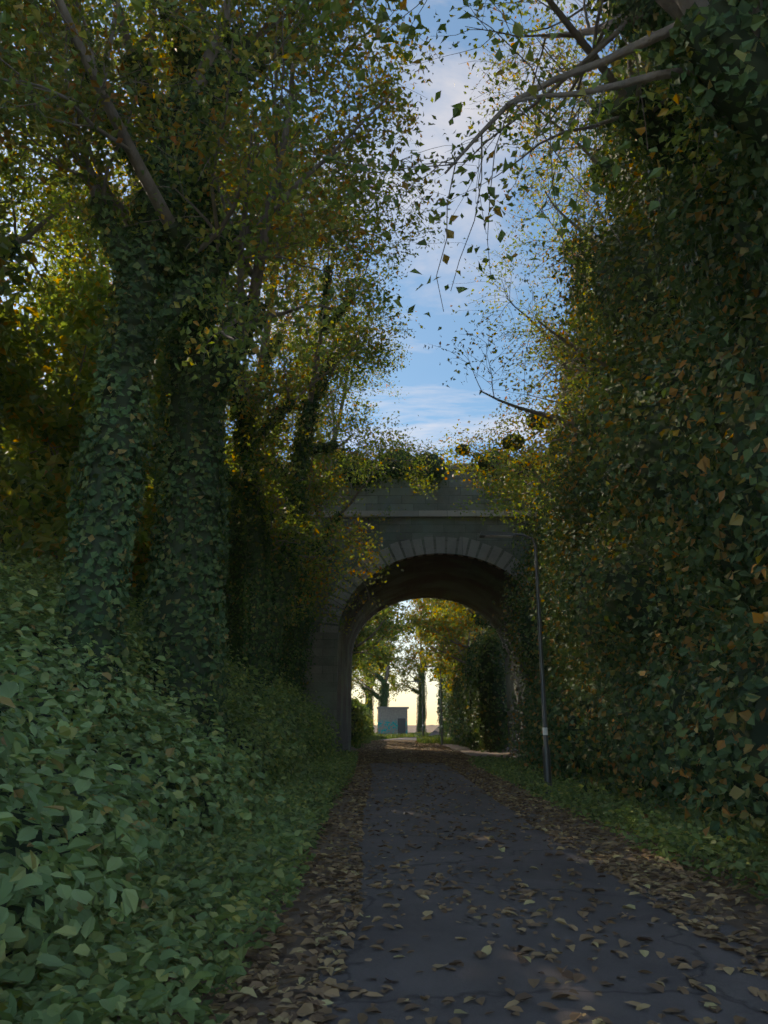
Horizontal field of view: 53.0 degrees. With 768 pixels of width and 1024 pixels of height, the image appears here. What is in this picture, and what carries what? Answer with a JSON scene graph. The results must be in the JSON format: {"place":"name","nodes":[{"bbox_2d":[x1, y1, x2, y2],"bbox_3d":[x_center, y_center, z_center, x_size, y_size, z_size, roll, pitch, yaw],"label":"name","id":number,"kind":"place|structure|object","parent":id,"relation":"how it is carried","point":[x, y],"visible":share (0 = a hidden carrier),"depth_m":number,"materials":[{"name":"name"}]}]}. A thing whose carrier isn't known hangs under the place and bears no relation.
{"place":"outdoors","nodes":[
{"label":"outdoors","id":0,"kind":"place"},
{"bbox_2d":[0,0,620,724],"label":"sky","id":1,"kind":"structure","parent":0,"point":[438,406],"materials":[{"name":"blue"}]},
{"bbox_2d":[114,725,767,1023],"bbox_3d":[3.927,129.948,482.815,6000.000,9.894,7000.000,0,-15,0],"label":"terrain","id":2,"kind":"structure","parent":0,"point":[261,1002],"depth_m":6.50,"materials":[{"name":"brown soil"}]},
{"bbox_2d":[0,3,16,34],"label":"bank tree","id":3,"kind":"object","parent":2,"relation":"on","point":[13,10],"visible":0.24,"depth_m":11.14,"materials":[{"name":"green plant"}]},
{"bbox_2d":[0,205,34,215],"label":"tree","id":4,"kind":"object","parent":2,"relation":"on","point":[3,207],"visible":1,"depth_m":9.95,"materials":[{"name":"green plant"}]},
{"bbox_2d":[0,0,62,403],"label":"tree","id":5,"kind":"object","parent":2,"relation":"on","point":[9,314],"visible":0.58,"depth_m":13.35,"materials":[{"name":"green plant"}]},
{"bbox_2d":[2,387,168,587],"bbox_3d":[-9.817,-1.451,23.046,7.698,10.901,8.504,0,-15,0],"label":"tree","id":6,"kind":"object","parent":2,"relation":"on","point":[141,554],"visible":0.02,"depth_m":23.03,"materials":[{"name":"green plant"}]},
{"bbox_2d":[0,0,220,93],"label":"tree","id":7,"kind":"object","parent":2,"relation":"on","point":[7,18],"visible":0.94,"depth_m":6.66,"materials":[{"name":"green plant"}]},
{"bbox_2d":[0,576,285,1019],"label":"shrub","id":8,"kind":"object","parent":2,"relation":"on","point":[57,804],"visible":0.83,"depth_m":5.38,"materials":[{"name":"green plant"}]},
{"bbox_2d":[20,4,268,510],"bbox_3d":[-7.881,-5.942,24.051,8.417,20.875,6.958,6,-17,-22],"label":"tree","id":9,"kind":"object","parent":2,"relation":"on","point":[112,55],"visible":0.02,"depth_m":24.34,"materials":[{"name":"green plant"}]},
{"bbox_2d":[0,546,342,852],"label":"bush","id":10,"kind":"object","parent":2,"relation":"on","point":[285,732],"depth_m":12.96,"materials":[{"name":"green plant"}]},
{"bbox_2d":[0,1,124,578],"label":"tree","id":11,"kind":"object","parent":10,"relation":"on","point":[51,211],"visible":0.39,"depth_m":17.12,"materials":[{"name":"green plant"}]},
{"bbox_2d":[0,237,170,619],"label":"hedge","id":12,"kind":"object","parent":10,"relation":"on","point":[34,476],"visible":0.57,"depth_m":16.51,"materials":[{"name":"green plant"}]},
{"bbox_2d":[139,103,488,695],"bbox_3d":[-2.296,-2.288,20.982,8.163,18.491,7.878,8,-17,-26],"label":"forked tree","id":13,"kind":"object","parent":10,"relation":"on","point":[290,538],"visible":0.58,"depth_m":21.01,"materials":[{"name":"green plant"}]},
{"bbox_2d":[226,272,440,696],"bbox_3d":[-2.779,-0.537,30.076,9.981,18.605,10.691,0,-15,0],"label":"tree","id":14,"kind":"object","parent":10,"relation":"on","point":[297,639],"visible":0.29,"depth_m":28.85,"materials":[{"name":"green plant"}]},
{"bbox_2d":[126,395,263,619],"bbox_3d":[-8.690,0.174,27.908,8.785,11.671,7.424,0,-15,0],"label":"tree","id":15,"kind":"object","parent":2,"relation":"on","point":[139,587],"visible":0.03,"depth_m":27.06,"materials":[{"name":"green plant"}]},
{"bbox_2d":[0,0,399,788],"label":"ivy tree","id":16,"kind":"object","parent":2,"relation":"on","point":[202,366],"visible":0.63,"depth_m":11.16,"materials":[{"name":"green plant"}]},
{"bbox_2d":[0,0,475,731],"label":"tree","id":17,"kind":"object","parent":2,"relation":"on","point":[104,530],"visible":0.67,"depth_m":10.58,"materials":[{"name":"green plant"}]},
{"bbox_2d":[131,116,382,675],"bbox_3d":[-4.343,-4.005,26.223,8.977,22.262,10.480,0,-15,0],"label":"tree","id":18,"kind":"object","parent":2,"relation":"on","point":[235,588],"visible":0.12,"depth_m":24.54,"materials":[{"name":"green plant"}]},
{"bbox_2d":[126,51,424,709],"bbox_3d":[-3.276,-3.053,20.870,8.921,20.062,8.814,0,-15,0],"label":"forked tree","id":19,"kind":"object","parent":2,"relation":"on","point":[257,572],"visible":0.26,"depth_m":20.09,"materials":[{"name":"green plant"}]},
{"bbox_2d":[32,435,553,702],"bbox_3d":[-0.735,2.963,31.174,37.520,14.398,2.658,0,-15,0],"label":"ivy on bridge","id":20,"kind":"object","parent":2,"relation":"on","point":[439,472],"visible":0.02,"depth_m":32.40,"materials":[{"name":"green plant"}]},
{"bbox_2d":[352,637,376,683],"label":"tree","id":21,"kind":"object","parent":2,"relation":"on","point":[361,647],"visible":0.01,"depth_m":50.39,"materials":[{"name":"green plant"}]},
{"bbox_2d":[352,619,378,686],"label":"tree","id":22,"kind":"object","parent":2,"relation":"on","point":[361,672],"visible":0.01,"depth_m":70.09,"materials":[{"name":"green plant"}]},
{"bbox_2d":[352,641,396,719],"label":"tree","id":23,"kind":"object","parent":2,"relation":"on","point":[370,704],"visible":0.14,"depth_m":107.72,"materials":[{"name":"green plant"}]},
{"bbox_2d":[352,608,397,672],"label":"tree","id":24,"kind":"object","parent":2,"relation":"on","point":[377,633],"visible":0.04,"depth_m":80.46,"materials":[{"name":"green plant"}]},
{"bbox_2d":[342,451,412,674],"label":"tree","id":25,"kind":"object","parent":2,"relation":"on","point":[367,632],"visible":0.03,"depth_m":45.79,"materials":[{"name":"green plant"}]},
{"bbox_2d":[216,463,541,751],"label":"arched bridge","id":26,"kind":"structure","parent":2,"relation":"on","point":[455,558],"depth_m":32.43,"materials":[{"name":"grey stone"}]},
{"bbox_2d":[352,606,413,732],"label":"tree","id":27,"kind":"object","parent":2,"relation":"on","point":[382,697],"visible":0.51,"depth_m":96.55,"materials":[{"name":"green plant"}]},
{"bbox_2d":[0,749,767,1023],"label":"ground cover plants","id":28,"kind":"object","parent":2,"relation":"on","point":[196,885],"visible":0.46,"depth_m":5.22,"materials":[{"name":"green plant"}]},
{"bbox_2d":[357,602,410,641],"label":"tree","id":29,"kind":"object","parent":2,"relation":"on","point":[398,607],"visible":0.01,"depth_m":54.38,"materials":[{"name":"green plant"}]},
{"bbox_2d":[353,609,422,670],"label":"tree","id":30,"kind":"object","parent":2,"relation":"on","point":[368,648],"visible":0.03,"depth_m":60.64,"materials":[{"name":"green plant"}]},
{"bbox_2d":[388,598,436,732],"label":"tree","id":31,"kind":"object","parent":2,"relation":"on","point":[421,678],"visible":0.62,"depth_m":101.10,"materials":[{"name":"green plant"}]},
{"bbox_2d":[410,681,423,735],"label":"lamp post","id":32,"kind":"object","parent":2,"relation":"on","point":[422,707],"visible":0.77,"depth_m":73.61,"materials":[{"name":"grey metal"}]},
{"bbox_2d":[351,626,508,752],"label":"hedge","id":33,"kind":"object","parent":2,"relation":"on","point":[474,718],"depth_m":44.26,"materials":[{"name":"green plant"}]},
{"bbox_2d":[424,666,442,744],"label":"lamp post","id":34,"kind":"object","parent":2,"relation":"on","point":[441,702],"visible":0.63,"depth_m":54.35,"materials":[{"name":"grey metal"}]},
{"bbox_2d":[412,598,458,686],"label":"tree","id":35,"kind":"object","parent":2,"relation":"on","point":[421,640],"visible":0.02,"depth_m":86.92,"materials":[{"name":"green plant"}]},
{"bbox_2d":[409,601,482,687],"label":"tree","id":36,"kind":"object","parent":2,"relation":"on","point":[423,663],"visible":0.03,"depth_m":63.65,"materials":[{"name":"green plant"}]},
{"bbox_2d":[406,598,486,681],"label":"tree","id":37,"kind":"object","parent":2,"relation":"on","point":[429,604],"visible":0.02,"depth_m":74.17,"materials":[{"name":"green plant"}]},
{"bbox_2d":[140,740,767,1023],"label":"fallen leaves","id":38,"kind":"object","parent":2,"relation":"on","point":[388,752],"visible":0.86,"depth_m":6.36,"materials":[{"name":"brown plant"}]},
{"bbox_2d":[402,598,507,742],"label":"tree","id":39,"kind":"object","parent":2,"relation":"on","point":[443,624],"visible":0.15,"depth_m":49.77,"materials":[{"name":"green plant"}]},
{"bbox_2d":[422,598,492,697],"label":"tree","id":40,"kind":"object","parent":2,"relation":"on","point":[463,642],"visible":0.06,"depth_m":56.62,"materials":[{"name":"green plant"}]},
{"bbox_2d":[230,0,767,316],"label":"tree","id":41,"kind":"object","parent":2,"relation":"on","point":[703,40],"visible":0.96,"depth_m":6.68,"materials":[{"name":"green plant"}]},
{"bbox_2d":[479,531,551,797],"bbox_3d":[2.717,3.091,15.932,1.320,5.520,0.260,0,-15,0],"label":"lamp post","id":42,"kind":"object","parent":2,"relation":"on","point":[546,747],"visible":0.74,"depth_m":15.93,"materials":[{"name":"grey metal"}]},
{"bbox_2d":[447,103,617,675],"bbox_3d":[5.927,-2.838,24.653,7.914,21.406,11.596,0,-15,0],"label":"tree","id":43,"kind":"object","parent":2,"relation":"on","point":[517,487],"visible":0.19,"depth_m":23.78,"materials":[{"name":"green plant"}]},
{"bbox_2d":[423,0,652,651],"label":"tree","id":44,"kind":"object","parent":2,"relation":"on","point":[594,160],"visible":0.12,"depth_m":19.15,"materials":[{"name":"green plant"}]},
{"bbox_2d":[361,732,767,863],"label":"verge grass","id":45,"kind":"structure","parent":2,"relation":"on","point":[427,738],"depth_m":14.27,"materials":[{"name":"green plant"}]},
{"bbox_2d":[377,707,408,733],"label":"utility hut","id":46,"kind":"object","parent":45,"relation":"on","point":[394,720],"visible":0.82,"depth_m":88.80,"materials":[{"name":"grey concrete"}]},
{"bbox_2d":[542,42,617,322],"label":"tree","id":47,"kind":"object","parent":2,"relation":"on","point":[569,243],"depth_m":20.26,"materials":[{"name":"green plant"}]},
{"bbox_2d":[398,0,762,819],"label":"tree","id":48,"kind":"object","parent":2,"relation":"on","point":[662,134],"visible":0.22,"depth_m":11.42,"materials":[{"name":"green plant"}]},
{"bbox_2d":[482,4,767,888],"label":"ivy hedge","id":49,"kind":"object","parent":2,"relation":"on","point":[678,710],"visible":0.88,"depth_m":11.84,"materials":[{"name":"green plant"}]},
{"bbox_2d":[431,380,563,503],"bbox_3d":[4.961,-2.663,28.781,6.930,4.708,3.361,-8,-18,28],"label":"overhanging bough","id":50,"kind":"object","parent":49,"relation":"attached to","point":[464,449],"visible":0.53,"depth_m":28.60,"materials":[{"name":"green plant"}]},
{"bbox_2d":[296,726,767,1023],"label":"asphalt path","id":51,"kind":"structure","parent":0,"point":[478,976],"depth_m":5.33,"materials":[{"name":"grey asphalt"}]}
]}

